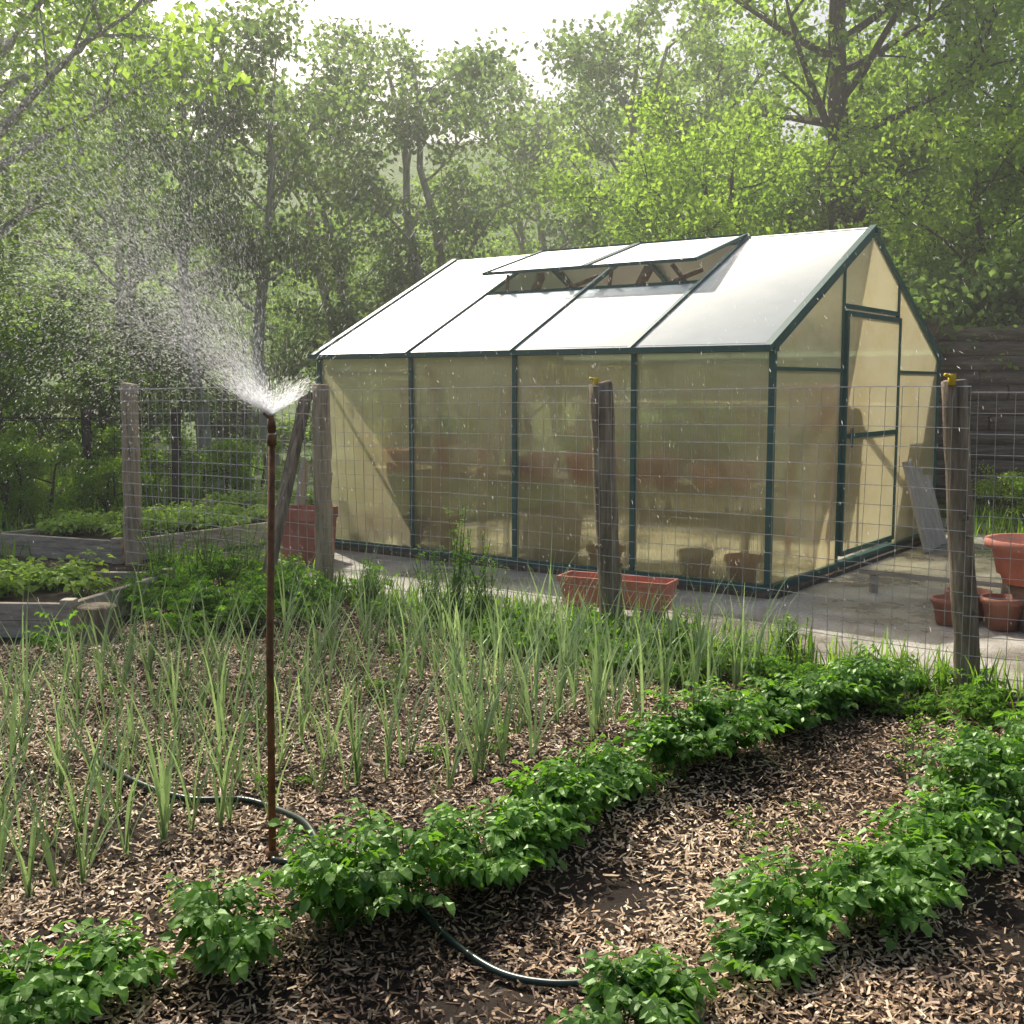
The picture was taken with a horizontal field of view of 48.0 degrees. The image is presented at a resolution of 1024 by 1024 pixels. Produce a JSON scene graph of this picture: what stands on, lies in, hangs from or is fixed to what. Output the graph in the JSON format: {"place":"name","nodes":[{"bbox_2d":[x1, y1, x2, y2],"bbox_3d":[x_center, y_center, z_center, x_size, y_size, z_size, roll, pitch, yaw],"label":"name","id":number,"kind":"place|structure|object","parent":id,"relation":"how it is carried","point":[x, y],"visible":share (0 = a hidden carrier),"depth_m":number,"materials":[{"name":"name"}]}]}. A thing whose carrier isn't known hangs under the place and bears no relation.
{"place":"outdoors","nodes":[
{"label":"outdoors","id":0,"kind":"place"},
{"bbox_2d":[0,143,1023,1023],"bbox_3d":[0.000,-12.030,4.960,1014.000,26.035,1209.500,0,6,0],"label":"ground","id":1,"kind":"structure","parent":0,"point":[616,895],"depth_m":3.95,"materials":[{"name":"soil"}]},
{"bbox_2d":[0,407,3,504],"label":"fence post","id":2,"kind":"object","parent":1,"relation":"on","point":[1,426],"visible":0.25,"depth_m":13.80,"materials":[{"name":"brown wood"}]},
{"bbox_2d":[0,256,48,395],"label":"shrub","id":3,"kind":"object","parent":1,"relation":"on","point":[26,294],"visible":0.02,"depth_m":23.45,"materials":[{"name":"green plant"}]},
{"bbox_2d":[0,417,55,510],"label":"garden bush","id":4,"kind":"object","parent":1,"relation":"on","point":[25,431],"visible":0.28,"depth_m":13.57,"materials":[{"name":"green plant"}]},
{"bbox_2d":[0,392,68,484],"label":"garden bush","id":5,"kind":"object","parent":1,"relation":"on","point":[25,409],"visible":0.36,"depth_m":15.20,"materials":[{"name":"green plant"}]},
{"bbox_2d":[0,343,76,474],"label":"shrub","id":6,"kind":"object","parent":1,"relation":"on","point":[8,393],"visible":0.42,"depth_m":15.38,"materials":[{"name":"green plant"}]},
{"bbox_2d":[0,241,79,400],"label":"box elder tree","id":7,"kind":"object","parent":1,"relation":"on","point":[11,292],"visible":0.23,"depth_m":15.96,"materials":[{"name":"green plant"}]},
{"bbox_2d":[0,435,102,526],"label":"garden bush","id":8,"kind":"object","parent":1,"relation":"on","point":[31,462],"visible":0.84,"depth_m":12.64,"materials":[{"name":"green plant"}]},
{"bbox_2d":[0,31,108,295],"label":"distant tree","id":9,"kind":"object","parent":1,"relation":"on","point":[21,254],"visible":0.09,"depth_m":28.25,"materials":[{"name":"green plant"}]},
{"bbox_2d":[0,251,114,447],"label":"shrub","id":10,"kind":"object","parent":1,"relation":"on","point":[54,285],"visible":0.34,"depth_m":21.36,"materials":[{"name":"green plant"}]},
{"bbox_2d":[0,568,174,637],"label":"raised bed","id":11,"kind":"object","parent":1,"relation":"on","point":[53,602],"visible":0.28,"depth_m":7.12,"materials":[{"name":"wood"}]},
{"bbox_2d":[81,407,93,513],"bbox_3d":[-5.092,-0.582,13.765,0.135,1.341,0.131,0,6,0],"label":"fence post","id":12,"kind":"object","parent":1,"relation":"on","point":[86,444],"visible":0.47,"depth_m":13.69,"materials":[{"name":"brown wood"}]},
{"bbox_2d":[0,417,172,508],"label":"wire fence","id":13,"kind":"object","parent":12,"relation":"attached to","point":[106,419],"visible":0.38,"depth_m":13.69,"materials":[{"name":"metal wire"},{"name":"weathered wood"}]},
{"bbox_2d":[32,449,156,515],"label":"garden bush","id":14,"kind":"object","parent":1,"relation":"on","point":[110,471],"visible":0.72,"depth_m":13.22,"materials":[{"name":"green plant"}]},
{"bbox_2d":[77,602,117,643],"bbox_3d":[-2.500,0.687,6.937,0.233,0.252,0.232,0,6,0],"label":"log stump","id":15,"kind":"object","parent":1,"relation":"on","point":[98,620],"visible":0.63,"depth_m":6.84,"materials":[{"name":"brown wood"}]},
{"bbox_2d":[0,0,201,298],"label":"cottonwood tree","id":16,"kind":"object","parent":1,"relation":"on","point":[90,133],"visible":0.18,"depth_m":18.53,"materials":[{"name":"green plant"}]},
{"bbox_2d":[2,244,232,448],"bbox_3d":[-7.635,-3.130,22.554,4.854,4.708,5.344,-5,8,-39],"label":"shrub","id":17,"kind":"object","parent":1,"relation":"on","point":[155,352],"visible":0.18,"depth_m":22.18,"materials":[{"name":"green plant"}]},
{"bbox_2d":[31,342,212,485],"bbox_3d":[-5.652,-1.262,16.256,2.496,2.199,2.268,2,7,17],"label":"shrub","id":18,"kind":"object","parent":1,"relation":"on","point":[97,407],"visible":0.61,"depth_m":15.85,"materials":[{"name":"green plant"}]},
{"bbox_2d":[0,40,245,422],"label":"poplar tree","id":19,"kind":"object","parent":1,"relation":"on","point":[128,340],"visible":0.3,"depth_m":20.55,"materials":[{"name":"green plant"}]},
{"bbox_2d":[0,59,249,355],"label":"distant tree","id":20,"kind":"object","parent":1,"relation":"on","point":[71,242],"visible":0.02,"depth_m":31.00,"materials":[{"name":"green plant"}]},
{"bbox_2d":[120,382,142,565],"bbox_3d":[-3.272,-0.299,9.870,0.164,1.631,0.167,0,6,0],"label":"fence post","id":21,"kind":"object","parent":1,"relation":"on","point":[130,546],"visible":0.84,"depth_m":9.82,"materials":[{"name":"grey wood"}]},
{"bbox_2d":[0,506,266,563],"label":"raised bed","id":22,"kind":"object","parent":1,"relation":"on","point":[50,546],"visible":0.42,"depth_m":10.41,"materials":[{"name":"wood"}]},
{"bbox_2d":[0,487,313,597],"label":"lettuce plants","id":23,"kind":"object","parent":22,"relation":"on","point":[42,575],"visible":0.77,"depth_m":10.62,"materials":[{"name":"green plant"}]},
{"bbox_2d":[0,0,290,378],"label":"cottonwood tree","id":24,"kind":"object","parent":1,"relation":"on","point":[32,334],"visible":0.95,"depth_m":13.04,"materials":[{"name":"green plant"}]},
{"bbox_2d":[52,415,249,504],"bbox_3d":[-4.752,-0.645,14.986,2.401,1.253,1.307,1,6,13],"label":"garden bush","id":25,"kind":"object","parent":1,"relation":"on","point":[110,442],"visible":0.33,"depth_m":14.84,"materials":[{"name":"green plant"}]},
{"bbox_2d":[25,0,319,488],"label":"poplar tree","id":26,"kind":"object","parent":1,"relation":"on","point":[267,238],"visible":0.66,"depth_m":16.46,"materials":[{"name":"green plant"}]},
{"bbox_2d":[171,406,181,507],"bbox_3d":[-3.993,-0.578,13.665,0.138,1.351,0.137,0,6,0],"label":"fence post","id":27,"kind":"object","parent":1,"relation":"on","point":[174,431],"visible":0.75,"depth_m":13.61,"materials":[{"name":"brown wood"}]},
{"bbox_2d":[99,757,319,865],"bbox_3d":[-1.100,1.062,4.248,0.291,0.053,1.382,-6,9,-44],"label":"garden hose","id":28,"kind":"object","parent":1,"relation":"on","point":[304,822],"visible":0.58,"depth_m":4.25,"materials":[{"name":"rubber"}]},
{"bbox_2d":[165,433,309,498],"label":"garden bush","id":29,"kind":"object","parent":1,"relation":"on","point":[238,482],"visible":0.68,"depth_m":15.06,"materials":[{"name":"green plant"}]},
{"bbox_2d":[170,222,314,429],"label":"distant tree","id":30,"kind":"object","parent":1,"relation":"on","point":[238,313],"visible":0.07,"depth_m":31.88,"materials":[{"name":"green plant"}]},
{"bbox_2d":[158,288,329,457],"bbox_3d":[-5.734,-2.749,23.800,3.711,3.599,4.085,-4,7,-32],"label":"shrub","id":31,"kind":"object","parent":1,"relation":"on","point":[250,425],"visible":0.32,"depth_m":23.20,"materials":[{"name":"green plant"}]},
{"bbox_2d":[201,500,292,509],"bbox_3d":[-2.765,0.007,13.129,1.547,0.244,1.099,-2,6,-14],"label":"raised bed","id":32,"kind":"object","parent":1,"relation":"on","point":[245,502],"visible":0.02,"depth_m":13.38,"materials":[{"name":"wood"}]},
{"bbox_2d":[115,0,391,481],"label":"poplar tree","id":33,"kind":"object","parent":1,"relation":"on","point":[302,130],"visible":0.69,"depth_m":17.11,"materials":[{"name":"green plant"}]},
{"bbox_2d":[263,412,278,861],"bbox_3d":[-0.778,0.438,3.710,0.067,1.516,0.044,0,6,0],"label":"garden sprinkler","id":34,"kind":"object","parent":1,"relation":"on","point":[272,850],"visible":0.88,"depth_m":3.70,"materials":[{"name":"brown metal"}]},
{"bbox_2d":[261,391,312,579],"bbox_3d":[-1.650,-0.116,8.338,0.100,1.512,0.468,6,9,45],"label":"leaning board","id":35,"kind":"object","parent":1,"relation":"on","point":[290,467],"visible":0.57,"depth_m":8.33,"materials":[{"name":"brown wood"}]},
{"bbox_2d":[219,277,364,451],"bbox_3d":[-3.350,-2.878,23.309,4.529,3.990,4.114,3,7,27],"label":"shrub","id":36,"kind":"object","parent":1,"relation":"on","point":[282,355],"visible":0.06,"depth_m":23.05,"materials":[{"name":"green plant"}]},
{"bbox_2d":[294,457,310,504],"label":"leaning boards","id":37,"kind":"object","parent":1,"relation":"on","point":[302,488],"visible":0.43,"depth_m":10.48,"materials":[{"name":"grey wood"}]},
{"bbox_2d":[312,384,333,591],"bbox_3d":[-1.389,-0.131,8.451,0.155,1.615,0.154,0,6,0],"label":"fence post","id":38,"kind":"object","parent":1,"relation":"on","point":[323,548],"visible":0.82,"depth_m":8.39,"materials":[{"name":"grey wood"}]},
{"bbox_2d":[241,200,422,387],"bbox_3d":[-4.646,-5.165,31.120,4.162,6.632,4.874,-6,9,-45],"label":"distant tree","id":39,"kind":"object","parent":1,"relation":"on","point":[294,288],"visible":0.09,"depth_m":30.66,"materials":[{"name":"green plant"}]},
{"bbox_2d":[207,74,485,385],"bbox_3d":[-3.252,-4.184,20.490,4.473,7.177,4.312,-4,8,-35],"label":"poplar tree","id":40,"kind":"object","parent":1,"relation":"on","point":[305,338],"visible":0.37,"depth_m":20.00,"materials":[{"name":"green plant"}]},
{"bbox_2d":[293,252,424,341],"bbox_3d":[-1.379,-2.623,21.155,4.076,3.953,4.488,3,7,26],"label":"shrub","id":41,"kind":"object","parent":1,"relation":"on","point":[398,279],"visible":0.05,"depth_m":19.64,"materials":[{"name":"green plant"}]},
{"bbox_2d":[0,519,797,898],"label":"garlic plants","id":42,"kind":"object","parent":1,"relation":"on","point":[568,663],"visible":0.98,"depth_m":5.17,"materials":[{"name":"green plant"}]},
{"bbox_2d":[279,16,563,334],"bbox_3d":[-1.556,-4.458,19.826,4.743,7.895,4.921,2,7,16],"label":"poplar tree","id":43,"kind":"object","parent":1,"relation":"on","point":[418,131],"visible":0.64,"depth_m":19.11,"materials":[{"name":"green plant"}]},
{"bbox_2d":[363,223,529,316],"bbox_3d":[0.119,-2.796,20.249,5.152,4.538,4.680,0,6,1],"label":"shrub","id":44,"kind":"object","parent":1,"relation":"on","point":[428,271],"visible":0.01,"depth_m":19.72,"materials":[{"name":"green plant"}]},
{"bbox_2d":[372,170,537,274],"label":"distant tree","id":45,"kind":"object","parent":1,"relation":"on","point":[499,239],"visible":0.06,"depth_m":31.22,"materials":[{"name":"green plant"}]},
{"bbox_2d":[0,641,926,1023],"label":"potato plants","id":46,"kind":"object","parent":1,"relation":"on","point":[378,869],"visible":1,"depth_m":3.33,"materials":[{"name":"green plant"}]},
{"bbox_2d":[135,506,814,662],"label":"tall weeds","id":47,"kind":"object","parent":1,"relation":"on","point":[454,579],"visible":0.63,"depth_m":7.45,"materials":[{"name":"green plant"}]},
{"bbox_2d":[413,905,588,986],"bbox_3d":[-0.123,1.184,3.180,0.818,0.056,0.109,6,9,42],"label":"garden hose","id":48,"kind":"object","parent":1,"relation":"on","point":[450,939],"visible":0.71,"depth_m":3.05,"materials":[{"name":"rubber"}]},
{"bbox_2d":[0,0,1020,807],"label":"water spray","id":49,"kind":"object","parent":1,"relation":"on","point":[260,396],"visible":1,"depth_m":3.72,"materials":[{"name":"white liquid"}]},
{"bbox_2d":[0,443,1023,719],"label":"grass","id":50,"kind":"structure","parent":1,"relation":"on","point":[798,655],"depth_m":7.42,"materials":[{"name":"green plant"}]},
{"bbox_2d":[401,46,642,257],"bbox_3d":[0.385,-6.150,27.700,5.762,9.591,5.978,0,6,3],"label":"distant tree","id":51,"kind":"object","parent":1,"relation":"on","point":[520,248],"visible":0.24,"depth_m":26.73,"materials":[{"name":"green plant"}]},
{"bbox_2d":[24,544,1023,915],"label":"weeds","id":52,"kind":"object","parent":1,"relation":"on","point":[986,698],"visible":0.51,"depth_m":6.57,"materials":[{"name":"green plant"}]},
{"bbox_2d":[589,377,622,638],"bbox_3d":[0.573,0.014,6.973,0.232,1.655,0.146,0,6,0],"label":"fence post","id":53,"kind":"object","parent":1,"relation":"on","point":[607,484],"visible":0.87,"depth_m":6.91,"materials":[{"name":"grey wood"}]},
{"bbox_2d":[439,0,794,246],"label":"poplar tree","id":54,"kind":"object","parent":1,"relation":"on","point":[598,71],"visible":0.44,"depth_m":20.98,"materials":[{"name":"green plant"}]},
{"bbox_2d":[554,187,738,248],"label":"shrub","id":55,"kind":"object","parent":1,"relation":"on","point":[595,226],"depth_m":18.50,"materials":[{"name":"green plant"}]},
{"bbox_2d":[514,79,831,255],"bbox_3d":[2.646,-3.112,17.204,4.580,5.756,5.264,-4,8,-35],"label":"box elder tree","id":56,"kind":"object","parent":1,"relation":"on","point":[676,165],"visible":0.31,"depth_m":15.87,"materials":[{"name":"green plant"}]},
{"bbox_2d":[538,60,824,234],"bbox_3d":[4.640,-6.782,30.584,7.423,10.101,6.339,-5,8,-40],"label":"distant tree","id":57,"kind":"object","parent":1,"relation":"on","point":[701,91],"depth_m":29.89,"materials":[{"name":"green plant"}]},
{"bbox_2d":[603,0,850,228],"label":"cottonwood tree","id":58,"kind":"object","parent":1,"relation":"on","point":[738,58],"visible":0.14,"depth_m":23.41,"materials":[{"name":"green plant"}]},
{"bbox_2d":[540,96,938,269],"bbox_3d":[3.658,-3.246,17.619,4.725,5.938,5.430,5,8,38],"label":"box elder tree","id":59,"kind":"object","parent":1,"relation":"on","point":[754,145],"visible":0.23,"depth_m":16.43,"materials":[{"name":"green plant"}]},
{"bbox_2d":[543,690,1023,1023],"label":"potato plants","id":60,"kind":"object","parent":1,"relation":"on","point":[917,882],"visible":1,"depth_m":3.14,"materials":[{"name":"green plant"}]},
{"bbox_2d":[667,0,982,234],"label":"distant tree","id":61,"kind":"object","parent":1,"relation":"on","point":[805,2],"visible":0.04,"depth_m":27.46,"materials":[{"name":"green plant"}]},
{"bbox_2d":[678,0,1023,251],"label":"cottonwood tree","id":62,"kind":"object","parent":1,"relation":"on","point":[839,89],"visible":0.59,"depth_m":16.75,"materials":[{"name":"green plant"}]},
{"bbox_2d":[799,216,976,303],"bbox_3d":[7.763,-3.075,21.778,4.921,4.772,5.418,6,9,43],"label":"shrub","id":63,"kind":"object","parent":1,"relation":"on","point":[904,245],"depth_m":19.71,"materials":[{"name":"green plant"}]},
{"bbox_2d":[780,84,1023,377],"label":"box elder tree","id":64,"kind":"object","parent":1,"relation":"on","point":[968,197],"visible":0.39,"depth_m":14.37,"materials":[{"name":"green plant"}]},
{"bbox_2d":[791,0,1023,283],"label":"cottonwood tree","id":65,"kind":"object","parent":1,"relation":"on","point":[975,9],"visible":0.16,"depth_m":19.16,"materials":[{"name":"green plant"}]},
{"bbox_2d":[801,32,1016,288],"bbox_3d":[9.507,-6.728,29.227,6.259,10.418,6.493,1,6,6],"label":"distant tree","id":66,"kind":"object","parent":1,"relation":"on","point":[850,48],"depth_m":27.90,"materials":[{"name":"green plant"}]},
{"bbox_2d":[823,219,1023,417],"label":"shrub","id":67,"kind":"object","parent":1,"relation":"on","point":[927,309],"visible":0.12,"depth_m":13.31,"materials":[{"name":"green plant"}]},
{"bbox_2d":[887,0,1023,312],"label":"box elder tree","id":68,"kind":"object","parent":1,"relation":"on","point":[930,123],"visible":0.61,"depth_m":14.55,"materials":[{"name":"green plant"}]},
{"bbox_2d":[941,373,979,694],"bbox_3d":[2.227,0.151,5.695,0.278,1.667,0.141,0,6,0],"label":"fence post","id":69,"kind":"object","parent":1,"relation":"on","point":[957,479],"visible":0.88,"depth_m":5.65,"materials":[{"name":"grey wood"}]},
{"bbox_2d":[114,385,1023,700],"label":"wire fence","id":70,"kind":"object","parent":69,"relation":"attached to","point":[498,449],"visible":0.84,"depth_m":6.94,"materials":[{"name":"grey metal"}]},
{"bbox_2d":[908,225,1023,341],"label":"shrub","id":71,"kind":"object","parent":1,"relation":"on","point":[994,307],"visible":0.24,"depth_m":14.17,"materials":[{"name":"green plant"}]},
{"bbox_2d":[924,318,1023,517],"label":"log retaining wall","id":72,"kind":"structure","parent":1,"relation":"on","point":[968,361],"depth_m":13.37,"materials":[{"name":"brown wood"}]},
{"bbox_2d":[925,0,1023,214],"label":"cottonwood tree","id":73,"kind":"object","parent":1,"relation":"on","point":[1018,18],"visible":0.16,"depth_m":18.70,"materials":[{"name":"green plant"}]},
{"bbox_2d":[952,22,1023,252],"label":"distant tree","id":74,"kind":"object","parent":1,"relation":"on","point":[992,92],"visible":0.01,"depth_m":27.80,"materials":[{"name":"green plant"}]},
{"bbox_2d":[958,167,1023,222],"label":"distant tree","id":75,"kind":"object","parent":1,"relation":"on","point":[1017,217],"visible":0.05,"depth_m":31.56,"materials":[{"name":"green plant"}]},
{"bbox_2d":[971,459,1023,532],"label":"garden bush","id":76,"kind":"object","parent":1,"relation":"on","point":[1018,485],"visible":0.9,"depth_m":12.11,"materials":[{"name":"green plant"}]},
{"bbox_2d":[0,0,1023,142],"label":"sky","id":77,"kind":"structure","parent":0,"point":[435,29],"materials":[{"name":"white"}]},
{"bbox_2d":[278,517,1023,692],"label":"gravel path","id":78,"kind":"structure","parent":0,"point":[901,614],"depth_m":8.14,"materials":[{"name":"grey gravel"}]},
{"bbox_2d":[282,505,337,562],"bbox_3d":[-1.800,0.199,10.133,0.400,0.480,0.400,2,7,18],"label":"red storage bin","id":79,"kind":"object","parent":78,"relation":"on","point":[305,530],"visible":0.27,"depth_m":9.97,"materials":[{"name":"plastic"}]},
{"bbox_2d":[568,605,663,622],"bbox_3d":[0.700,0.666,7.684,0.625,0.066,0.202,3,7,25],"label":"planter support block","id":80,"kind":"object","parent":78,"relation":"on","point":[641,612],"depth_m":7.52,"materials":[{"name":"grey concrete"}]},
{"bbox_2d":[556,570,678,612],"bbox_3d":[0.700,0.532,7.665,0.780,0.200,0.240,3,7,26],"label":"trough planter","id":81,"kind":"object","parent":80,"relation":"on","point":[642,581],"visible":0.69,"depth_m":7.61,"materials":[{"name":"ceramic"}]},
{"bbox_2d":[308,224,942,598],"bbox_3d":[1.244,-1.142,11.216,4.700,2.919,4.334,5,8,36],"label":"greenhouse","id":82,"kind":"object","parent":78,"relation":"on","point":[713,294],"visible":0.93,"depth_m":9.59,"materials":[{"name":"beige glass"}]},
{"bbox_2d":[843,316,898,550],"bbox_3d":[3.113,-0.691,9.952,0.774,1.950,1.069,0,6,0],"label":"door panel","id":83,"kind":"structure","parent":82,"relation":"in","point":[874,362],"depth_m":9.94,"materials":[{"name":"beige plastic"}]},
{"bbox_2d":[902,461,946,552],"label":"leaning boards","id":84,"kind":"object","parent":78,"relation":"on","point":[924,518],"visible":0.95,"depth_m":10.86,"materials":[{"name":"grey wood"}]},
{"bbox_2d":[859,568,1001,592],"bbox_3d":[3.035,0.548,8.260,1.154,0.198,0.071,6,9,43],"label":"timber rail","id":85,"kind":"object","parent":78,"relation":"on","point":[873,587],"visible":0.5,"depth_m":8.38,"materials":[{"name":"grey wood"}]},
{"bbox_2d":[930,594,952,625],"bbox_3d":[2.820,0.635,7.415,0.231,0.170,0.231,0,6,0],"label":"terracotta pot","id":86,"kind":"object","parent":78,"relation":"on","point":[938,601],"visible":0.62,"depth_m":7.36,"materials":[{"name":"orange ceramic"}]},
{"bbox_2d":[944,587,992,620],"bbox_3d":[3.000,0.609,7.562,0.294,0.190,0.294,0,6,0],"label":"terracotta pot","id":87,"kind":"object","parent":78,"relation":"on","point":[981,591],"visible":0.19,"depth_m":7.49,"materials":[{"name":"ceramic"}]},
{"bbox_2d":[980,593,1023,630],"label":"terracotta pot","id":88,"kind":"object","parent":78,"relation":"on","point":[998,608],"visible":0.88,"depth_m":7.18,"materials":[{"name":"orange ceramic"}]},
{"bbox_2d":[1002,581,1023,632],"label":"pot stand block","id":89,"kind":"object","parent":78,"relation":"on","point":[1016,592],"depth_m":7.25,"materials":[{"name":"stone"}]},
{"bbox_2d":[984,533,1023,586],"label":"terracotta pot","id":90,"kind":"object","parent":89,"relation":"on","point":[1000,547],"visible":0.95,"depth_m":7.19,"materials":[{"name":"ceramic"}]}
]}

